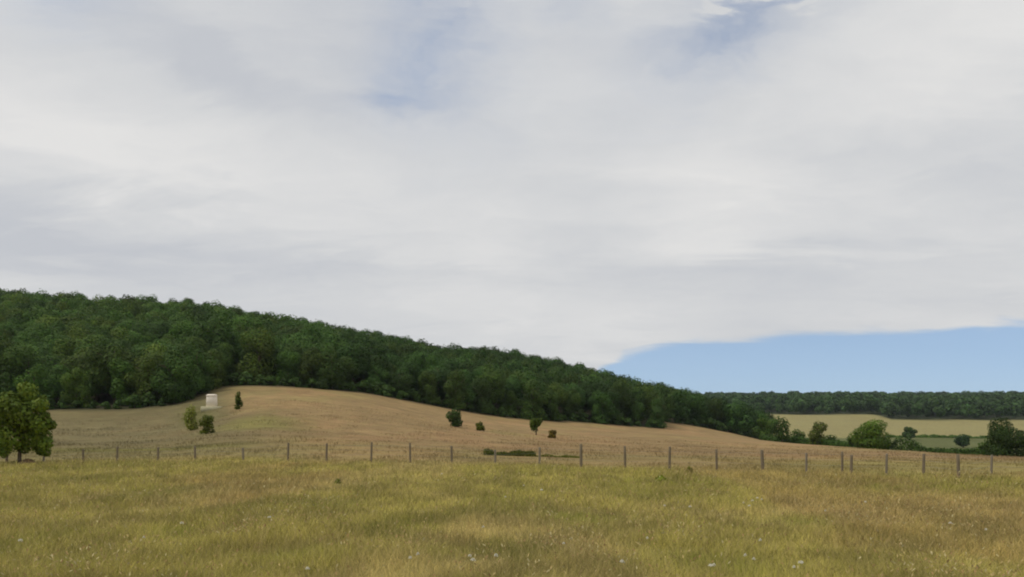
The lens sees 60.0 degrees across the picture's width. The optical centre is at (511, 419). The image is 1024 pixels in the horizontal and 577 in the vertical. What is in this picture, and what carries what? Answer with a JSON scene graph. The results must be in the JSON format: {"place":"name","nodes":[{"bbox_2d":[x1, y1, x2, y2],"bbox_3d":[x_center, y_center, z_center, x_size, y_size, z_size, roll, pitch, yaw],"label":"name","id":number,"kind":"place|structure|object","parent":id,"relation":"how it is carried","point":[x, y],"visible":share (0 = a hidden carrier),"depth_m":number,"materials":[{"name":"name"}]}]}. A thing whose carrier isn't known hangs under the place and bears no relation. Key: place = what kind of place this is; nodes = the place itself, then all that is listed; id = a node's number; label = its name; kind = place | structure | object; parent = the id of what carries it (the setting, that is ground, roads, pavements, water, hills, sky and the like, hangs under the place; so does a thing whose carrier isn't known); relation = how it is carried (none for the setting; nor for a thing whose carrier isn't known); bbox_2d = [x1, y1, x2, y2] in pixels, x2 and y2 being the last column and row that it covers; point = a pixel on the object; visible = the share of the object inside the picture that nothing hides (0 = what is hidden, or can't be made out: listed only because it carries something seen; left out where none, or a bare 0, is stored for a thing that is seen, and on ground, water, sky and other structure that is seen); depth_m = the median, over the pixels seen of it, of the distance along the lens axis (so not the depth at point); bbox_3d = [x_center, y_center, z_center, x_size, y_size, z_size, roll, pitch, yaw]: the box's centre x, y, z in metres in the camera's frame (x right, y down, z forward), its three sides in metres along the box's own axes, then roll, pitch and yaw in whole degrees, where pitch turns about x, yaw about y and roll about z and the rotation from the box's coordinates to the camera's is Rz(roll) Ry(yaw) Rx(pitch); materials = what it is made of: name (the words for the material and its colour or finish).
{"place":"outdoors","nodes":[
{"label":"outdoors","id":0,"kind":"place"},
{"bbox_2d":[11,370,768,438],"bbox_3d":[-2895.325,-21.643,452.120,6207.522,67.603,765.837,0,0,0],"label":"hillside","id":1,"kind":"structure","parent":0,"point":[104,398],"depth_m":229.28,"materials":[{"name":"plant"}]},
{"bbox_2d":[0,372,21,398],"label":"broadleaf tree","id":2,"kind":"object","parent":1,"relation":"on","point":[6,383],"visible":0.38,"depth_m":190.73,"materials":[{"name":"green plant"}]},
{"bbox_2d":[0,322,21,339],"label":"broadleaf tree","id":3,"kind":"object","parent":1,"relation":"on","point":[9,328],"visible":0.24,"depth_m":266.93,"materials":[{"name":"green plant"}]},
{"bbox_2d":[0,336,32,379],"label":"broadleaf tree","id":4,"kind":"object","parent":1,"relation":"on","point":[8,343],"visible":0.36,"depth_m":198.35,"materials":[{"name":"green plant"}]},
{"bbox_2d":[0,344,55,400],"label":"broadleaf tree","id":5,"kind":"object","parent":1,"relation":"on","point":[21,363],"visible":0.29,"depth_m":195.06,"materials":[{"name":"green plant"}]},
{"bbox_2d":[6,343,50,383],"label":"broadleaf tree","id":6,"kind":"object","parent":1,"relation":"on","point":[37,353],"visible":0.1,"depth_m":202.80,"materials":[{"name":"green plant"}]},
{"bbox_2d":[12,362,56,404],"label":"broadleaf tree","id":7,"kind":"object","parent":1,"relation":"on","point":[42,384],"visible":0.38,"depth_m":188.94,"materials":[{"name":"green plant"}]},
{"bbox_2d":[23,323,53,338],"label":"broadleaf tree","id":8,"kind":"object","parent":1,"relation":"on","point":[41,327],"visible":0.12,"depth_m":265.11,"materials":[{"name":"green plant"}]},
{"bbox_2d":[33,314,62,328],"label":"broadleaf tree","id":9,"kind":"object","parent":1,"relation":"on","point":[45,319],"visible":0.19,"depth_m":287.23,"materials":[{"name":"green plant"}]},
{"bbox_2d":[41,333,71,349],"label":"broadleaf tree","id":10,"kind":"object","parent":1,"relation":"on","point":[49,343],"visible":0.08,"depth_m":226.96,"materials":[{"name":"green plant"}]},
{"bbox_2d":[41,363,77,402],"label":"broadleaf tree","id":11,"kind":"object","parent":1,"relation":"on","point":[55,377],"visible":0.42,"depth_m":197.47,"materials":[{"name":"green plant"}]},
{"bbox_2d":[51,337,81,365],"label":"broadleaf tree","id":12,"kind":"object","parent":1,"relation":"on","point":[68,350],"visible":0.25,"depth_m":220.52,"materials":[{"name":"green plant"}]},
{"bbox_2d":[58,351,97,382],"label":"broadleaf tree","id":13,"kind":"object","parent":1,"relation":"on","point":[70,360],"visible":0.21,"depth_m":202.64,"materials":[{"name":"green plant"}]},
{"bbox_2d":[60,367,96,407],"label":"broadleaf tree","id":14,"kind":"object","parent":1,"relation":"on","point":[81,387],"visible":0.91,"depth_m":188.47,"materials":[{"name":"green plant"}]},
{"bbox_2d":[75,334,108,348],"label":"broadleaf tree","id":15,"kind":"object","parent":1,"relation":"on","point":[92,338],"visible":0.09,"depth_m":231.50,"materials":[{"name":"green plant"}]},
{"bbox_2d":[78,369,116,401],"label":"broadleaf tree","id":16,"kind":"object","parent":1,"relation":"on","point":[94,390],"visible":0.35,"depth_m":197.70,"materials":[{"name":"green plant"}]},
{"bbox_2d":[85,325,112,339],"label":"broadleaf tree","id":17,"kind":"object","parent":1,"relation":"on","point":[105,332],"visible":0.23,"depth_m":256.57,"materials":[{"name":"green plant"}]},
{"bbox_2d":[84,343,141,402],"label":"broadleaf tree","id":18,"kind":"object","parent":1,"relation":"on","point":[104,357],"visible":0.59,"depth_m":195.01,"materials":[{"name":"green plant"}]},
{"bbox_2d":[108,357,137,404],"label":"broadleaf tree","id":19,"kind":"object","parent":1,"relation":"on","point":[119,384],"visible":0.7,"depth_m":190.87,"materials":[{"name":"green plant"}]},
{"bbox_2d":[113,334,140,350],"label":"broadleaf tree","id":20,"kind":"object","parent":1,"relation":"on","point":[129,343],"visible":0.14,"depth_m":231.94,"materials":[{"name":"green plant"}]},
{"bbox_2d":[113,318,148,333],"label":"broadleaf tree","id":21,"kind":"object","parent":1,"relation":"on","point":[124,324],"visible":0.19,"depth_m":281.18,"materials":[{"name":"green plant"}]},
{"bbox_2d":[122,394,143,407],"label":"understorey shrub","id":22,"kind":"object","parent":1,"relation":"on","point":[135,400],"visible":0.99,"depth_m":184.86,"materials":[{"name":"green plant"}]},
{"bbox_2d":[122,357,169,404],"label":"broadleaf tree","id":23,"kind":"object","parent":1,"relation":"on","point":[140,387],"visible":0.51,"depth_m":189.64,"materials":[{"name":"green plant"}]},
{"bbox_2d":[128,322,165,340],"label":"broadleaf tree","id":24,"kind":"object","parent":1,"relation":"on","point":[154,330],"visible":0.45,"depth_m":274.15,"materials":[{"name":"green plant"}]},
{"bbox_2d":[141,392,157,405],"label":"understorey shrub","id":25,"kind":"object","parent":1,"relation":"on","point":[151,398],"visible":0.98,"depth_m":187.16,"materials":[{"name":"green plant"}]},
{"bbox_2d":[126,349,173,391],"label":"broadleaf tree","id":26,"kind":"object","parent":1,"relation":"on","point":[152,353],"visible":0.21,"depth_m":195.61,"materials":[{"name":"green plant"}]},
{"bbox_2d":[137,319,172,336],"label":"broadleaf tree","id":27,"kind":"object","parent":1,"relation":"on","point":[165,324],"visible":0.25,"depth_m":282.58,"materials":[{"name":"green plant"}]},
{"bbox_2d":[138,343,186,367],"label":"broadleaf tree","id":28,"kind":"object","parent":1,"relation":"on","point":[156,347],"visible":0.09,"depth_m":204.42,"materials":[{"name":"green plant"}]},
{"bbox_2d":[150,345,197,402],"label":"broadleaf tree","id":29,"kind":"object","parent":1,"relation":"on","point":[176,373],"visible":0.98,"depth_m":188.03,"materials":[{"name":"green plant"}]},
{"bbox_2d":[163,320,195,338],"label":"broadleaf tree","id":30,"kind":"object","parent":1,"relation":"on","point":[175,330],"visible":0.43,"depth_m":277.38,"materials":[{"name":"green plant"}]},
{"bbox_2d":[172,356,205,396],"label":"broadleaf tree","id":31,"kind":"object","parent":1,"relation":"on","point":[198,388],"visible":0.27,"depth_m":196.05,"materials":[{"name":"green plant"}]},
{"bbox_2d":[176,336,209,354],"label":"broadleaf tree","id":32,"kind":"object","parent":1,"relation":"on","point":[200,343],"visible":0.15,"depth_m":222.63,"materials":[{"name":"green plant"}]},
{"bbox_2d":[197,349,226,386],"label":"broadleaf tree","id":33,"kind":"object","parent":1,"relation":"on","point":[222,365],"visible":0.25,"depth_m":215.58,"materials":[{"name":"green plant"}]},
{"bbox_2d":[188,309,236,356],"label":"broadleaf tree","id":34,"kind":"object","parent":1,"relation":"on","point":[223,334],"visible":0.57,"depth_m":234.18,"materials":[{"name":"green plant"}]},
{"bbox_2d":[209,343,236,368],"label":"broadleaf tree","id":35,"kind":"object","parent":1,"relation":"on","point":[230,351],"visible":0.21,"depth_m":230.74,"materials":[{"name":"green plant"}]},
{"bbox_2d":[213,345,235,383],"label":"broadleaf tree","id":36,"kind":"object","parent":1,"relation":"on","point":[229,371],"visible":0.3,"depth_m":223.85,"materials":[{"name":"green plant"}]},
{"bbox_2d":[230,345,248,369],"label":"broadleaf tree","id":37,"kind":"object","parent":1,"relation":"on","point":[237,349],"visible":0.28,"depth_m":234.24,"materials":[{"name":"green plant"}]},
{"bbox_2d":[218,315,265,337],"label":"broadleaf tree","id":38,"kind":"object","parent":1,"relation":"on","point":[250,322],"visible":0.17,"depth_m":274.31,"materials":[{"name":"green plant"}]},
{"bbox_2d":[223,329,262,360],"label":"broadleaf tree","id":39,"kind":"object","parent":1,"relation":"on","point":[239,336],"visible":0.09,"depth_m":240.39,"materials":[{"name":"green plant"}]},
{"bbox_2d":[237,371,255,384],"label":"understorey shrub","id":40,"kind":"object","parent":1,"relation":"on","point":[245,377],"visible":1,"depth_m":217.35,"materials":[{"name":"green plant"}]},
{"bbox_2d":[234,326,281,382],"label":"broadleaf tree","id":41,"kind":"object","parent":1,"relation":"on","point":[261,347],"visible":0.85,"depth_m":225.40,"materials":[{"name":"green plant"}]},
{"bbox_2d":[267,347,301,377],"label":"broadleaf tree","id":42,"kind":"object","parent":1,"relation":"on","point":[278,366],"visible":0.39,"depth_m":228.53,"materials":[{"name":"green plant"}]},
{"bbox_2d":[275,350,303,384],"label":"broadleaf tree","id":43,"kind":"object","parent":1,"relation":"on","point":[287,363],"visible":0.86,"depth_m":223.57,"materials":[{"name":"green plant"}]},
{"bbox_2d":[278,332,321,352],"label":"broadleaf tree","id":44,"kind":"object","parent":1,"relation":"on","point":[298,341],"visible":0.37,"depth_m":249.36,"materials":[{"name":"green plant"}]},
{"bbox_2d":[297,347,326,386],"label":"broadleaf tree","id":45,"kind":"object","parent":1,"relation":"on","point":[311,355],"visible":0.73,"depth_m":223.71,"materials":[{"name":"green plant"}]},
{"bbox_2d":[299,321,328,343],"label":"broadleaf tree","id":46,"kind":"object","parent":1,"relation":"on","point":[311,332],"visible":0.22,"depth_m":256.50,"materials":[{"name":"green plant"}]},
{"bbox_2d":[308,340,338,377],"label":"broadleaf tree","id":47,"kind":"object","parent":1,"relation":"on","point":[328,350],"visible":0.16,"depth_m":229.07,"materials":[{"name":"green plant"}]},
{"bbox_2d":[305,352,355,389],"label":"broadleaf tree","id":48,"kind":"object","parent":1,"relation":"on","point":[331,366],"visible":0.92,"depth_m":223.73,"materials":[{"name":"green plant"}]},
{"bbox_2d":[317,331,352,367],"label":"broadleaf tree","id":49,"kind":"object","parent":1,"relation":"on","point":[343,342],"visible":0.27,"depth_m":251.54,"materials":[{"name":"green plant"}]},
{"bbox_2d":[333,356,359,388],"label":"broadleaf tree","id":50,"kind":"object","parent":1,"relation":"on","point":[352,374],"visible":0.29,"depth_m":231.98,"materials":[{"name":"green plant"}]},
{"bbox_2d":[336,343,370,381],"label":"broadleaf tree","id":51,"kind":"object","parent":1,"relation":"on","point":[344,351],"visible":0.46,"depth_m":237.77,"materials":[{"name":"green plant"}]},
{"bbox_2d":[351,333,387,356],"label":"broadleaf tree","id":52,"kind":"object","parent":1,"relation":"on","point":[383,349],"visible":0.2,"depth_m":263.50,"materials":[{"name":"green plant"}]},
{"bbox_2d":[348,346,392,377],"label":"broadleaf tree","id":53,"kind":"object","parent":1,"relation":"on","point":[384,363],"visible":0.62,"depth_m":239.17,"materials":[{"name":"green plant"}]},
{"bbox_2d":[363,361,389,392],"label":"broadleaf tree","id":54,"kind":"object","parent":1,"relation":"on","point":[376,375],"visible":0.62,"depth_m":237.12,"materials":[{"name":"green plant"}]},
{"bbox_2d":[0,288,777,431],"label":"wood canopy","id":55,"kind":"object","parent":1,"relation":"on","point":[19,307],"visible":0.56,"depth_m":356.22,"materials":[{"name":"green plant"}]},
{"bbox_2d":[386,372,415,397],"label":"broadleaf tree","id":56,"kind":"object","parent":1,"relation":"on","point":[403,381],"visible":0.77,"depth_m":237.42,"materials":[{"name":"green plant"}]},
{"bbox_2d":[394,362,424,398],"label":"broadleaf tree","id":57,"kind":"object","parent":1,"relation":"on","point":[407,369],"visible":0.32,"depth_m":244.07,"materials":[{"name":"green plant"}]},
{"bbox_2d":[396,351,438,374],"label":"broadleaf tree","id":58,"kind":"object","parent":1,"relation":"on","point":[419,359],"visible":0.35,"depth_m":262.69,"materials":[{"name":"green plant"}]},
{"bbox_2d":[417,370,442,403],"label":"broadleaf tree","id":59,"kind":"object","parent":1,"relation":"on","point":[428,381],"visible":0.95,"depth_m":240.92,"materials":[{"name":"green plant"}]},
{"bbox_2d":[420,369,453,400],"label":"broadleaf tree","id":60,"kind":"object","parent":1,"relation":"on","point":[442,373],"visible":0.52,"depth_m":250.25,"materials":[{"name":"green plant"}]},
{"bbox_2d":[443,369,469,408],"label":"broadleaf tree","id":61,"kind":"object","parent":1,"relation":"on","point":[456,393],"visible":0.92,"depth_m":244.87,"materials":[{"name":"green plant"}]},
{"bbox_2d":[445,371,475,406],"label":"broadleaf tree","id":62,"kind":"object","parent":1,"relation":"on","point":[471,393],"visible":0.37,"depth_m":249.43,"materials":[{"name":"green plant"}]},
{"bbox_2d":[467,377,495,413],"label":"broadleaf tree","id":63,"kind":"object","parent":1,"relation":"on","point":[479,400],"visible":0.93,"depth_m":252.21,"materials":[{"name":"green plant"}]},
{"bbox_2d":[472,363,506,404],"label":"broadleaf tree","id":64,"kind":"object","parent":1,"relation":"on","point":[497,385],"visible":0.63,"depth_m":260.87,"materials":[{"name":"green plant"}]},
{"bbox_2d":[504,374,523,404],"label":"broadleaf tree","id":65,"kind":"object","parent":1,"relation":"on","point":[516,386],"visible":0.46,"depth_m":275.30,"materials":[{"name":"green plant"}]},
{"bbox_2d":[507,369,546,395],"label":"broadleaf tree","id":66,"kind":"object","parent":1,"relation":"on","point":[519,375],"visible":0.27,"depth_m":281.94,"materials":[{"name":"green plant"}]},
{"bbox_2d":[542,390,564,420],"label":"broadleaf tree","id":67,"kind":"object","parent":1,"relation":"on","point":[551,406],"visible":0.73,"depth_m":267.66,"materials":[{"name":"green plant"}]},
{"bbox_2d":[544,382,569,417],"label":"broadleaf tree","id":68,"kind":"object","parent":1,"relation":"on","point":[561,389],"visible":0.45,"depth_m":276.68,"materials":[{"name":"green plant"}]},
{"bbox_2d":[559,388,583,419],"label":"broadleaf tree","id":69,"kind":"object","parent":1,"relation":"on","point":[571,404],"visible":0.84,"depth_m":277.97,"materials":[{"name":"green plant"}]},
{"bbox_2d":[558,382,586,408],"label":"broadleaf tree","id":70,"kind":"object","parent":1,"relation":"on","point":[581,392],"visible":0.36,"depth_m":285.23,"materials":[{"name":"green plant"}]},
{"bbox_2d":[578,378,610,401],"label":"broadleaf tree","id":71,"kind":"object","parent":1,"relation":"on","point":[591,388],"visible":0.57,"depth_m":294.17,"materials":[{"name":"green plant"}]},
{"bbox_2d":[606,391,624,422],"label":"broadleaf tree","id":72,"kind":"object","parent":1,"relation":"on","point":[614,398],"visible":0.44,"depth_m":289.84,"materials":[{"name":"green plant"}]},
{"bbox_2d":[610,381,636,414],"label":"broadleaf tree","id":73,"kind":"object","parent":1,"relation":"on","point":[626,398],"visible":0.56,"depth_m":293.98,"materials":[{"name":"green plant"}]},
{"bbox_2d":[624,398,644,424],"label":"broadleaf tree","id":74,"kind":"object","parent":1,"relation":"on","point":[635,413],"visible":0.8,"depth_m":295.93,"materials":[{"name":"green plant"}]},
{"bbox_2d":[649,397,666,427],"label":"broadleaf tree","id":75,"kind":"object","parent":1,"relation":"on","point":[658,416],"visible":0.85,"depth_m":295.93,"materials":[{"name":"green plant"}]},
{"bbox_2d":[0,385,1023,474],"bbox_3d":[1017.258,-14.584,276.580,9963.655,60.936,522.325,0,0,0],"label":"field","id":76,"kind":"structure","parent":0,"point":[257,396],"depth_m":121.69,"materials":[{"name":"beige plant"}]},
{"bbox_2d":[182,404,198,429],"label":"shrub","id":77,"kind":"object","parent":76,"relation":"on","point":[190,414],"visible":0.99,"depth_m":112.51,"materials":[{"name":"green plant"}]},
{"bbox_2d":[178,341,219,393],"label":"broadleaf tree","id":78,"kind":"object","parent":76,"relation":"on","point":[205,361],"visible":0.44,"depth_m":202.22,"materials":[{"name":"green plant"}]},
{"bbox_2d":[198,415,215,433],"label":"shrub","id":79,"kind":"object","parent":76,"relation":"on","point":[207,420],"visible":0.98,"depth_m":98.77,"materials":[{"name":"green plant"}]},
{"bbox_2d":[201,394,221,411],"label":"white block","id":80,"kind":"structure","parent":76,"relation":"on","point":[211,402],"depth_m":158.57,"materials":[{"name":"stone"}]},
{"bbox_2d":[446,407,462,426],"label":"shrub","id":81,"kind":"object","parent":76,"relation":"on","point":[454,418],"visible":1,"depth_m":153.90,"materials":[{"name":"green plant"}]},
{"bbox_2d":[481,448,536,456],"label":"bramble bank","id":82,"kind":"structure","parent":76,"relation":"on","point":[511,453],"depth_m":65.93,"materials":[{"name":"green plant"}]},
{"bbox_2d":[517,379,550,418],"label":"broadleaf tree","id":83,"kind":"object","parent":76,"relation":"on","point":[529,406],"visible":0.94,"depth_m":262.70,"materials":[{"name":"green plant"}]},
{"bbox_2d":[591,389,616,423],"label":"broadleaf tree","id":84,"kind":"object","parent":76,"relation":"on","point":[600,409],"visible":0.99,"depth_m":282.47,"materials":[{"name":"green plant"}]},
{"bbox_2d":[752,417,778,439],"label":"hedge tree","id":85,"kind":"object","parent":76,"relation":"on","point":[764,426],"visible":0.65,"depth_m":298.73,"materials":[{"name":"green plant"}]},
{"bbox_2d":[770,416,791,442],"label":"hedge tree","id":86,"kind":"object","parent":76,"relation":"on","point":[779,433],"visible":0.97,"depth_m":261.54,"materials":[{"name":"green plant"}]},
{"bbox_2d":[759,433,860,447],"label":"hedge","id":87,"kind":"object","parent":76,"relation":"on","point":[796,440],"visible":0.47,"depth_m":255.56,"materials":[{"name":"green plant"}]},
{"bbox_2d":[807,421,827,444],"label":"hedge tree","id":88,"kind":"object","parent":76,"relation":"on","point":[818,435],"visible":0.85,"depth_m":248.66,"materials":[{"name":"green plant"}]},
{"bbox_2d":[848,419,891,449],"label":"hedge tree","id":89,"kind":"object","parent":76,"relation":"on","point":[869,436],"visible":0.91,"depth_m":202.73,"materials":[{"name":"green plant"}]},
{"bbox_2d":[886,436,978,454],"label":"hedge","id":90,"kind":"object","parent":76,"relation":"on","point":[919,448],"visible":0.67,"depth_m":199.95,"materials":[{"name":"green plant"}]},
{"bbox_2d":[984,417,1014,455],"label":"hedge tree","id":91,"kind":"object","parent":76,"relation":"on","point":[990,426],"visible":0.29,"depth_m":164.30,"materials":[{"name":"green plant"}]},
{"bbox_2d":[985,426,1023,456],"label":"hedge tree","id":92,"kind":"object","parent":76,"relation":"on","point":[1016,442],"visible":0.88,"depth_m":157.03,"materials":[{"name":"green plant"}]},
{"bbox_2d":[0,451,1023,576],"bbox_3d":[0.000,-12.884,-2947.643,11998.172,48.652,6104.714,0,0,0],"label":"meadow","id":93,"kind":"structure","parent":0,"point":[487,524],"depth_m":21.41,"materials":[{"name":"plant"}]},
{"bbox_2d":[0,381,57,462],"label":"young tree","id":94,"kind":"object","parent":93,"relation":"on","point":[35,423],"visible":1,"depth_m":49.99,"materials":[{"name":"green plant"}]},
{"bbox_2d":[0,442,998,476],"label":"post fence","id":95,"kind":"object","parent":93,"relation":"on","point":[716,462],"visible":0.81,"depth_m":47.71,"materials":[{"name":"wood"}]},
{"bbox_2d":[0,0,1023,393],"label":"sky","id":96,"kind":"structure","parent":0,"point":[702,196],"materials":[{"name":"white"}]},
{"bbox_2d":[764,409,1023,452],"bbox_3d":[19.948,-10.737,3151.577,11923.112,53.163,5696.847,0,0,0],"label":"fields","id":97,"kind":"structure","parent":0,"point":[842,425],"depth_m":760.43,"materials":[{"name":"beige plant"}]},
{"bbox_2d":[695,390,1023,417],"bbox_3d":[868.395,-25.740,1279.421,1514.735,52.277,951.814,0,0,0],"label":"wood","id":98,"kind":"object","parent":97,"relation":"on","point":[963,403],"visible":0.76,"depth_m":916.74,"materials":[{"name":"green plant"}]},
{"bbox_2d":[886,434,986,437],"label":"hedge","id":99,"kind":"object","parent":97,"relation":"on","point":[933,436],"visible":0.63,"depth_m":583.70,"materials":[{"name":"green plant"}]},
{"bbox_2d":[953,434,969,447],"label":"hedge tree","id":100,"kind":"object","parent":97,"relation":"on","point":[963,441],"visible":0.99,"depth_m":468.66,"materials":[{"name":"green plant"}]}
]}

